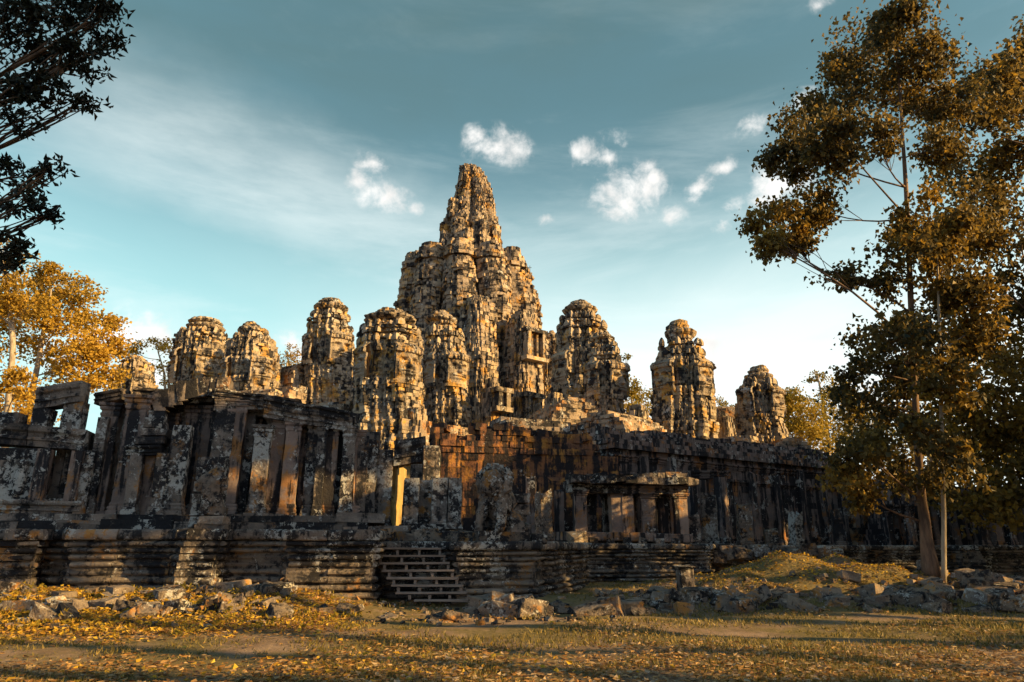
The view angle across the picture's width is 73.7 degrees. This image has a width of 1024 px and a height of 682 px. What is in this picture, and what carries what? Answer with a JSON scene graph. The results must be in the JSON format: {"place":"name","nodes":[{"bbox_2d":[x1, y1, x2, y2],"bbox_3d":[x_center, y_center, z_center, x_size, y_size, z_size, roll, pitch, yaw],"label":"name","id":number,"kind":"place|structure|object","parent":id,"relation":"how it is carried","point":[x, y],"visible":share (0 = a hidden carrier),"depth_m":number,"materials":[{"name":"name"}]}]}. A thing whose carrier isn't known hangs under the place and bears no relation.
{"place":"outdoors","nodes":[
{"label":"outdoors","id":0,"kind":"place"},
{"bbox_2d":[111,355,158,404],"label":"face tower","id":1,"kind":"structure","parent":0,"point":[143,373],"depth_m":76.80,"materials":[{"name":"stone"}]},
{"bbox_2d":[166,316,230,384],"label":"face tower","id":2,"kind":"structure","parent":0,"point":[199,346],"depth_m":64.64,"materials":[{"name":"stone"}]},
{"bbox_2d":[422,310,472,427],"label":"face tower","id":3,"kind":"structure","parent":0,"point":[446,358],"depth_m":56.20,"materials":[{"name":"stone"}]},
{"bbox_2d":[393,163,542,385],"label":"central tower","id":4,"kind":"structure","parent":0,"point":[467,255],"depth_m":77.44,"materials":[{"name":"stone"}]},
{"bbox_2d":[414,327,431,420],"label":"chapel tower","id":5,"kind":"structure","parent":4,"relation":"attached to","point":[427,402],"depth_m":70.03,"materials":[{"name":"stone"}]},
{"bbox_2d":[458,295,500,422],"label":"chapel tower","id":6,"kind":"structure","parent":4,"relation":"attached to","point":[477,320],"depth_m":69.18,"materials":[{"name":"stone"}]},
{"bbox_2d":[500,309,548,407],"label":"chapel tower","id":7,"kind":"structure","parent":4,"relation":"attached to","point":[524,356],"depth_m":70.09,"materials":[{"name":"stone"}]},
{"bbox_2d":[521,326,548,363],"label":"window frame","id":8,"kind":"structure","parent":7,"relation":"in","point":[541,355],"depth_m":69.95,"materials":[{"name":"stone"}]},
{"bbox_2d":[480,378,513,425],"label":"chapel tower","id":9,"kind":"structure","parent":0,"point":[495,400],"depth_m":55.01,"materials":[{"name":"stone"}]},
{"bbox_2d":[490,386,513,413],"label":"window frame","id":10,"kind":"structure","parent":9,"relation":"in","point":[501,396],"depth_m":54.78,"materials":[{"name":"stone"}]},
{"bbox_2d":[0,552,1023,681],"bbox_3d":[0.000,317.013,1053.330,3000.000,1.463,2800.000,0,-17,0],"label":"ground","id":11,"kind":"structure","parent":0,"point":[515,627],"depth_m":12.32,"materials":[{"name":"plant"}]},
{"bbox_2d":[0,581,25,594],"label":"fallen stone","id":12,"kind":"object","parent":11,"relation":"on","point":[6,587],"visible":0.55,"depth_m":15.94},
{"bbox_2d":[0,599,43,612],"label":"fallen stone","id":13,"kind":"object","parent":11,"relation":"on","point":[19,605],"visible":0.56,"depth_m":14.30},
{"bbox_2d":[0,238,61,425],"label":"background tree","id":14,"kind":"object","parent":11,"relation":"on","point":[13,376],"visible":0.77,"depth_m":56.63,"materials":[{"name":"yellow plant"}]},
{"bbox_2d":[30,602,56,621],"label":"fallen stone","id":15,"kind":"object","parent":11,"relation":"on","point":[40,611],"visible":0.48,"depth_m":13.67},
{"bbox_2d":[0,0,135,279],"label":"overhanging tree","id":16,"kind":"object","parent":11,"relation":"on","point":[29,93],"visible":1,"depth_m":10.20,"materials":[{"name":"green plant"}]},
{"bbox_2d":[55,601,80,619],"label":"fallen stone","id":17,"kind":"object","parent":11,"relation":"on","point":[72,609],"visible":0.49,"depth_m":13.88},
{"bbox_2d":[0,260,137,424],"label":"background tree","id":18,"kind":"object","parent":11,"relation":"on","point":[92,349],"visible":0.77,"depth_m":63.18,"materials":[{"name":"yellow plant"}]},
{"bbox_2d":[90,595,124,610],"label":"fallen stone","id":19,"kind":"object","parent":11,"relation":"on","point":[104,602],"visible":0.46,"depth_m":14.65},
{"bbox_2d":[104,584,133,593],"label":"fallen stone","id":20,"kind":"object","parent":11,"relation":"on","point":[120,588],"visible":0.51,"depth_m":15.96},
{"bbox_2d":[97,336,176,390],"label":"background tree","id":21,"kind":"object","parent":11,"relation":"on","point":[164,349],"visible":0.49,"depth_m":94.93,"materials":[{"name":"orange plant"}]},
{"bbox_2d":[136,600,161,617],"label":"fallen stone","id":22,"kind":"object","parent":11,"relation":"on","point":[144,608],"visible":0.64,"depth_m":14.19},
{"bbox_2d":[152,584,185,599],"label":"fallen stone","id":23,"kind":"object","parent":11,"relation":"on","point":[174,591],"visible":0.63,"depth_m":15.35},
{"bbox_2d":[164,598,192,609],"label":"fallen stone","id":24,"kind":"object","parent":11,"relation":"on","point":[179,603],"visible":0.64,"depth_m":14.57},
{"bbox_2d":[1,581,370,638],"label":"weeds","id":25,"kind":"object","parent":11,"relation":"on","point":[216,606],"visible":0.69,"depth_m":13.88,"materials":[{"name":"yellow plant"}]},
{"bbox_2d":[0,529,386,602],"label":"moulded platform","id":26,"kind":"structure","parent":11,"relation":"on","point":[345,563],"depth_m":17.96,"materials":[{"name":"stone"}]},
{"bbox_2d":[0,519,367,529],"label":"stone step","id":27,"kind":"object","parent":26,"relation":"on","point":[120,524],"visible":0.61,"depth_m":19.02,"materials":[{"name":"stone"}]},
{"bbox_2d":[0,511,385,523],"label":"stone step","id":28,"kind":"object","parent":27,"relation":"on","point":[244,517],"visible":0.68,"depth_m":19.93,"materials":[{"name":"stone"}]},
{"bbox_2d":[0,376,379,515],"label":"ruined gallery","id":29,"kind":"object","parent":28,"relation":"on","point":[143,450],"visible":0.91,"depth_m":21.45,"materials":[{"name":"stone"}]},
{"bbox_2d":[188,457,229,528],"bbox_3d":[-8.403,4.233,18.984,0.787,1.966,0.575,2,-17,-7],"label":"lichen stele","id":30,"kind":"object","parent":26,"relation":"on","point":[205,465],"visible":0.46,"depth_m":18.89,"materials":[{"name":"stone"}]},
{"bbox_2d":[194,464,229,528],"bbox_3d":[-8.081,4.265,18.429,0.977,1.840,0.649,2,-17,-7],"label":"guardian statue","id":31,"kind":"object","parent":26,"relation":"on","point":[212,484],"visible":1,"depth_m":18.30,"materials":[{"name":"stone"}]},
{"bbox_2d":[316,524,456,531],"bbox_3d":[-4.694,6.449,23.287,5.387,0.322,7.695,0,-17,0],"label":"stone step","id":32,"kind":"object","parent":26,"relation":"on","point":[410,527],"visible":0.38,"depth_m":20.52,"materials":[{"name":"stone"}]},
{"bbox_2d":[354,436,462,529],"bbox_3d":[-3.378,5.469,25.343,3.671,3.301,7.163,0,-17,0],"label":"stone doorway","id":33,"kind":"structure","parent":32,"relation":"on","point":[410,486],"depth_m":22.66,"materials":[{"name":"stone"}]},
{"bbox_2d":[254,582,290,596],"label":"fallen stone","id":34,"kind":"object","parent":11,"relation":"on","point":[268,589],"visible":0.56,"depth_m":15.96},
{"bbox_2d":[264,602,292,618],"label":"fallen stone","id":35,"kind":"object","parent":11,"relation":"on","point":[281,609],"visible":0.62,"depth_m":14.06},
{"bbox_2d":[278,343,301,366],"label":"background tree","id":36,"kind":"object","parent":11,"relation":"on","point":[292,358],"visible":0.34,"depth_m":98.85,"materials":[{"name":"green plant"}]},
{"bbox_2d":[378,547,469,601],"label":"wooden staircase","id":37,"kind":"structure","parent":11,"relation":"on","point":[432,577],"depth_m":18.33,"materials":[{"name":"brown wood"}]},
{"bbox_2d":[441,609,469,622],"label":"fallen stone","id":38,"kind":"object","parent":11,"relation":"on","point":[453,616],"visible":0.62,"depth_m":15.25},
{"bbox_2d":[48,479,879,544],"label":"terrace","id":39,"kind":"structure","parent":11,"relation":"on","point":[857,535],"depth_m":46.15,"materials":[{"name":"stone"}]},
{"bbox_2d":[241,389,283,396],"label":"vaulted gallery","id":40,"kind":"object","parent":39,"relation":"on","point":[276,392],"visible":0.02,"depth_m":55.99,"materials":[{"name":"stone"}]},
{"bbox_2d":[218,320,282,390],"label":"face tower","id":41,"kind":"structure","parent":40,"relation":"on","point":[250,360],"depth_m":58.31,"materials":[{"name":"stone"}]},
{"bbox_2d":[276,385,308,403],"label":"vaulted gallery","id":42,"kind":"object","parent":39,"relation":"on","point":[298,392],"visible":0.05,"depth_m":58.50,"materials":[{"name":"stone"}]},
{"bbox_2d":[280,363,304,386],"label":"vaulted gallery","id":43,"kind":"object","parent":42,"relation":"on","point":[292,375],"visible":0.09,"depth_m":60.74,"materials":[{"name":"stone"}]},
{"bbox_2d":[301,297,354,403],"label":"face tower","id":44,"kind":"structure","parent":42,"relation":"on","point":[328,345],"depth_m":60.40,"materials":[{"name":"stone"}]},
{"bbox_2d":[314,401,352,411],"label":"vaulted gallery","id":45,"kind":"object","parent":39,"relation":"on","point":[345,405],"visible":0.06,"depth_m":47.93,"materials":[{"name":"stone"}]},
{"bbox_2d":[432,425,472,435],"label":"vaulted gallery","id":46,"kind":"object","parent":39,"relation":"on","point":[460,431],"visible":0.02,"depth_m":46.09,"materials":[{"name":"stone"}]},
{"bbox_2d":[351,306,427,461],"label":"face tower","id":47,"kind":"structure","parent":46,"relation":"on","point":[388,390],"depth_m":46.44,"materials":[{"name":"stone"}]},
{"bbox_2d":[407,407,431,444],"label":"stepped foot","id":48,"kind":"object","parent":46,"relation":"on","point":[420,425],"visible":0.38,"depth_m":45.17},
{"bbox_2d":[487,416,568,436],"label":"vaulted gallery","id":49,"kind":"object","parent":39,"relation":"on","point":[556,427],"visible":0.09,"depth_m":40.23,"materials":[{"name":"stone"}]},
{"bbox_2d":[528,397,597,434],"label":"vaulted gallery","id":50,"kind":"object","parent":39,"relation":"on","point":[569,412],"visible":0.23,"depth_m":49.57,"materials":[{"name":"stone"}]},
{"bbox_2d":[573,410,666,451],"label":"vaulted gallery","id":51,"kind":"object","parent":39,"relation":"on","point":[621,422],"visible":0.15,"depth_m":47.26,"materials":[{"name":"stone"}]},
{"bbox_2d":[716,416,736,437],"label":"ruined turret","id":52,"kind":"object","parent":39,"relation":"on","point":[727,427],"visible":0.48,"depth_m":54.74,"materials":[{"name":"stone"}]},
{"bbox_2d":[733,365,788,442],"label":"face tower","id":53,"kind":"structure","parent":39,"relation":"on","point":[760,407],"depth_m":59.23,"materials":[{"name":"stone"}]},
{"bbox_2d":[767,437,810,448],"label":"vaulted gallery","id":54,"kind":"object","parent":39,"relation":"on","point":[793,441],"visible":0.12,"depth_m":49.02,"materials":[{"name":"stone"}]},
{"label":"vaulted gallery","id":55,"kind":"object","parent":39,"relation":"on","visible":0},
{"bbox_2d":[583,332,630,413],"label":"face tower","id":56,"kind":"structure","parent":55,"relation":"on","point":[606,369],"depth_m":54.14,"materials":[{"name":"stone"}]},
{"bbox_2d":[626,404,650,419],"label":"ruined turret","id":57,"kind":"object","parent":55,"relation":"on","point":[637,410],"visible":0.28,"depth_m":51.03,"materials":[{"name":"stone"}]},
{"bbox_2d":[649,319,719,438],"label":"face tower","id":58,"kind":"structure","parent":55,"relation":"on","point":[682,369],"depth_m":52.33,"materials":[{"name":"stone"}]},
{"bbox_2d":[468,593,490,608],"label":"fallen stone","id":59,"kind":"object","parent":11,"relation":"on","point":[475,601],"visible":0.34,"depth_m":16.85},
{"bbox_2d":[377,541,589,602],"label":"moulded platform","id":60,"kind":"structure","parent":11,"relation":"on","point":[537,569],"depth_m":19.10,"materials":[{"name":"stone"}]},
{"bbox_2d":[471,463,530,540],"bbox_3d":[-0.426,4.786,20.105,1.594,2.314,1.573,6,-18,-19],"label":"lion statue","id":61,"kind":"object","parent":60,"relation":"on","point":[495,510],"visible":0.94,"depth_m":19.67,"materials":[{"name":"stone"}]},
{"bbox_2d":[514,493,530,530],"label":"broken pier","id":62,"kind":"structure","parent":60,"relation":"on","point":[522,502],"depth_m":20.19,"materials":[{"name":"stone"}]},
{"bbox_2d":[428,422,620,543],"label":"laterite wall","id":63,"kind":"structure","parent":60,"relation":"on","point":[541,461],"depth_m":35.07,"materials":[{"name":"stone"}]},
{"bbox_2d":[535,489,554,540],"bbox_3d":[1.199,6.650,26.181,0.641,1.968,0.692,9,-19,-26],"label":"stone post","id":64,"kind":"object","parent":60,"relation":"on","point":[543,516],"visible":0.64,"depth_m":26.00,"materials":[{"name":"stone"}]},
{"bbox_2d":[567,531,586,541],"bbox_3d":[2.605,8.082,27.328,0.819,0.940,0.793,8,-18,-25],"label":"stone block","id":65,"kind":"object","parent":60,"relation":"on","point":[576,536],"visible":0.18,"depth_m":27.22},
{"bbox_2d":[477,594,513,616],"bbox_3d":[-0.283,6.459,16.395,0.900,0.651,0.681,-23,-8,10],"label":"fallen stone","id":66,"kind":"object","parent":11,"relation":"on","point":[484,609],"visible":0.47,"depth_m":16.15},
{"bbox_2d":[492,600,517,619],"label":"fallen stone","id":67,"kind":"object","parent":11,"relation":"on","point":[501,609],"visible":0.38,"depth_m":15.92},
{"bbox_2d":[0,566,1023,632],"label":"rubble","id":68,"kind":"object","parent":11,"relation":"on","point":[637,593],"visible":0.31,"depth_m":17.02,"materials":[{"name":"stone"}]},
{"bbox_2d":[0,550,1023,681],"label":"fallen leaves","id":69,"kind":"object","parent":11,"relation":"on","point":[229,678],"depth_m":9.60,"materials":[{"name":"plant"}]},
{"bbox_2d":[513,599,547,619],"bbox_3d":[0.271,6.416,16.270,0.766,0.579,1.123,17,-29,-23],"label":"fallen stone","id":70,"kind":"object","parent":11,"relation":"on","point":[529,607],"visible":0.51,"depth_m":15.87,"materials":[{"name":"stone"}]},
{"bbox_2d":[572,603,614,616],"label":"fallen stone","id":71,"kind":"object","parent":11,"relation":"on","point":[581,610],"visible":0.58,"depth_m":15.80,"materials":[{"name":"stone"}]},
{"bbox_2d":[584,593,626,615],"bbox_3d":[2.232,6.415,16.245,0.931,0.593,0.716,-17,-26,13],"label":"fallen stone","id":72,"kind":"object","parent":11,"relation":"on","point":[615,601],"visible":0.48,"depth_m":15.99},
{"bbox_2d":[621,353,652,415],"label":"background tree","id":73,"kind":"object","parent":11,"relation":"on","point":[635,396],"visible":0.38,"depth_m":87.68,"materials":[{"name":"green plant"}]},
{"bbox_2d":[586,543,735,582],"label":"moulded platform","id":74,"kind":"structure","parent":11,"relation":"on","point":[609,562],"depth_m":25.60,"materials":[{"name":"stone"}]},
{"bbox_2d":[552,471,698,543],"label":"portico","id":75,"kind":"structure","parent":74,"relation":"on","point":[644,508],"depth_m":29.85,"materials":[{"name":"stone"}]},
{"bbox_2d":[688,514,702,543],"bbox_3d":[8.240,8.527,30.841,0.659,1.433,0.709,-2,-17,8],"label":"stone post","id":76,"kind":"object","parent":74,"relation":"on","point":[694,520],"visible":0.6,"depth_m":30.65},
{"bbox_2d":[700,492,720,543],"bbox_3d":[9.529,8.587,32.928,0.953,2.514,0.966,-6,-18,18],"label":"stone post","id":77,"kind":"object","parent":74,"relation":"on","point":[710,523],"visible":0.88,"depth_m":32.60,"materials":[{"name":"stone"}]},
{"bbox_2d":[774,545,799,550],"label":"fallen stone","id":78,"kind":"object","parent":74,"relation":"on","point":[779,547],"visible":0.24,"depth_m":27.61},
{"bbox_2d":[672,565,695,590],"bbox_3d":[5.347,7.398,21.052,0.637,0.942,0.586,3,-17,-11],"label":"stone post","id":79,"kind":"object","parent":11,"relation":"on","point":[684,575],"visible":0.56,"depth_m":20.93,"materials":[{"name":"stone"}]},
{"bbox_2d":[673,602,695,615],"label":"fallen stone","id":80,"kind":"object","parent":11,"relation":"on","point":[682,608],"visible":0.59,"depth_m":16.65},
{"bbox_2d":[678,588,707,601],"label":"fallen stone","id":81,"kind":"object","parent":11,"relation":"on","point":[693,595],"visible":0.59,"depth_m":18.37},
{"bbox_2d":[715,598,753,613],"bbox_3d":[5.627,6.720,17.174,0.548,0.442,1.104,-12,-20,-14],"label":"fallen stone","id":82,"kind":"object","parent":11,"relation":"on","point":[742,605],"visible":0.54,"depth_m":16.80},
{"bbox_2d":[744,584,773,604],"bbox_3d":[6.380,6.873,18.114,1.106,0.414,0.495,-35,-23,5],"label":"fallen stone","id":83,"kind":"object","parent":11,"relation":"on","point":[762,594],"visible":0.53,"depth_m":17.90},
{"bbox_2d":[786,594,822,612],"bbox_3d":[7.217,6.593,16.859,0.835,0.354,0.525,11,-14,44],"label":"fallen stone","id":84,"kind":"object","parent":11,"relation":"on","point":[794,603],"visible":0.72,"depth_m":16.76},
{"bbox_2d":[798,542,818,557],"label":"fallen stone","id":85,"kind":"object","parent":11,"relation":"on","point":[810,549],"visible":0.63,"depth_m":27.34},
{"bbox_2d":[780,384,850,453],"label":"background tree","id":86,"kind":"object","parent":11,"relation":"on","point":[798,425],"visible":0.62,"depth_m":74.26,"materials":[{"name":"green plant"}]},
{"bbox_2d":[809,587,842,599],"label":"fallen stone","id":87,"kind":"object","parent":11,"relation":"on","point":[819,593],"visible":0.42,"depth_m":18.44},
{"bbox_2d":[801,369,878,454],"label":"background tree","id":88,"kind":"object","parent":11,"relation":"on","point":[837,429],"visible":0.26,"depth_m":84.38,"materials":[{"name":"green plant"}]},
{"bbox_2d":[835,569,861,582],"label":"fallen stone","id":89,"kind":"object","parent":11,"relation":"on","point":[855,577],"visible":0.9,"depth_m":21.02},
{"bbox_2d":[857,582,882,596],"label":"fallen stone","id":90,"kind":"object","parent":11,"relation":"on","point":[869,589],"visible":0.61,"depth_m":19.46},
{"bbox_2d":[732,545,1023,574],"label":"moulded platform","id":91,"kind":"structure","parent":11,"relation":"on","point":[1001,559],"depth_m":33.26,"materials":[{"name":"stone"}]},
{"bbox_2d":[577,422,852,544],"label":"gallery wall","id":92,"kind":"structure","parent":91,"relation":"on","point":[772,484],"depth_m":41.48,"materials":[{"name":"stone"}]},
{"bbox_2d":[735,501,755,544],"bbox_3d":[10.644,8.392,31.418,0.842,2.053,0.853,0,-17,0],"label":"stone post","id":93,"kind":"object","parent":91,"relation":"on","point":[744,525],"visible":0.91,"depth_m":31.16,"materials":[{"name":"stone"}]},
{"bbox_2d":[762,526,778,543],"bbox_3d":[12.225,9.245,32.225,0.874,0.993,0.780,-2,-17,8],"label":"stone post","id":94,"kind":"object","parent":91,"relation":"on","point":[771,535],"visible":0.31,"depth_m":31.97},
{"bbox_2d":[787,510,803,544],"bbox_3d":[13.295,8.789,32.022,0.654,1.645,0.671,5,-17,-15],"label":"stone post","id":95,"kind":"object","parent":91,"relation":"on","point":[795,527],"visible":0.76,"depth_m":31.87,"materials":[{"name":"stone"}]},
{"bbox_2d":[830,509,846,544],"bbox_3d":[17.748,10.181,37.146,0.689,2.014,0.666,-2,-17,8],"label":"stone post","id":96,"kind":"object","parent":91,"relation":"on","point":[838,534],"visible":0.88,"depth_m":36.98,"materials":[{"name":"stone"}]},
{"bbox_2d":[864,466,928,544],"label":"entrance pavilion","id":97,"kind":"structure","parent":91,"relation":"on","point":[886,527],"depth_m":42.94,"materials":[{"name":"stone"}]},
{"bbox_2d":[851,487,1023,545],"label":"pillared gallery","id":98,"kind":"object","parent":91,"relation":"on","point":[984,536],"visible":0.2,"depth_m":48.07,"materials":[{"name":"stone"}]},
{"bbox_2d":[734,0,1022,577],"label":"tall tree","id":99,"kind":"object","parent":11,"relation":"on","point":[870,450],"visible":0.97,"depth_m":25.68,"materials":[{"name":"green plant"}]},
{"bbox_2d":[880,584,927,604],"bbox_3d":[10.438,6.838,18.126,1.039,0.483,0.707,-5,6,41],"label":"fallen stone","id":100,"kind":"object","parent":11,"relation":"on","point":[900,594],"visible":0.54,"depth_m":18.00,"materials":[{"name":"stone"}]},
{"bbox_2d":[841,403,1020,484],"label":"background tree","id":101,"kind":"object","parent":11,"relation":"on","point":[928,459],"visible":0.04,"depth_m":68.30,"materials":[{"name":"green plant"}]},
{"bbox_2d":[919,602,951,613],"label":"fallen stone","id":102,"kind":"object","parent":11,"relation":"on","point":[943,607],"visible":0.67,"depth_m":17.05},
{"bbox_2d":[889,230,1018,582],"bbox_3d":[15.421,1.538,23.810,7.235,13.196,3.177,7,-18,-23],"label":"slim tree","id":103,"kind":"object","parent":11,"relation":"on","point":[975,333],"visible":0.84,"depth_m":24.30,"materials":[{"name":"green plant"}]},
{"bbox_2d":[885,302,1023,538],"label":"bushy tree","id":104,"kind":"object","parent":11,"relation":"on","point":[987,432],"visible":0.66,"depth_m":29.31,"materials":[{"name":"green plant"}]},
{"bbox_2d":[907,14,1023,346],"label":"bushy tree","id":105,"kind":"object","parent":11,"relation":"on","point":[1005,72],"visible":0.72,"depth_m":31.90,"materials":[{"name":"green plant"}]},
{"bbox_2d":[960,588,996,605],"bbox_3d":[12.448,6.839,18.204,0.640,0.421,0.649,15,-3,-33],"label":"fallen stone","id":106,"kind":"object","parent":11,"relation":"on","point":[981,595],"visible":0.76,"depth_m":18.04,"materials":[{"name":"stone"}]},
{"bbox_2d":[989,598,1023,612],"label":"fallen stone","id":107,"kind":"object","parent":11,"relation":"on","point":[1007,605],"visible":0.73,"depth_m":17.08,"materials":[{"name":"stone"}]},
{"bbox_2d":[0,0,1023,486],"label":"sky","id":108,"kind":"structure","parent":0,"point":[259,161],"materials":[{"name":"blue"}]},
{"bbox_2d":[505,391,544,418],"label":"chapel tower","id":109,"kind":"structure","parent":0,"point":[525,404],"depth_m":57.57,"materials":[{"name":"stone"}]},
{"bbox_2d":[519,391,544,418],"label":"window frame","id":110,"kind":"structure","parent":109,"relation":"in","point":[531,401],"depth_m":57.33,"materials":[{"name":"stone"}]},
{"bbox_2d":[543,330,555,405],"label":"face tower","id":111,"kind":"structure","parent":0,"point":[550,351],"depth_m":75.73,"materials":[{"name":"stone"}]},
{"bbox_2d":[550,299,624,408],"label":"face tower","id":112,"kind":"structure","parent":0,"point":[579,325],"depth_m":60.24,"materials":[{"name":"stone"}]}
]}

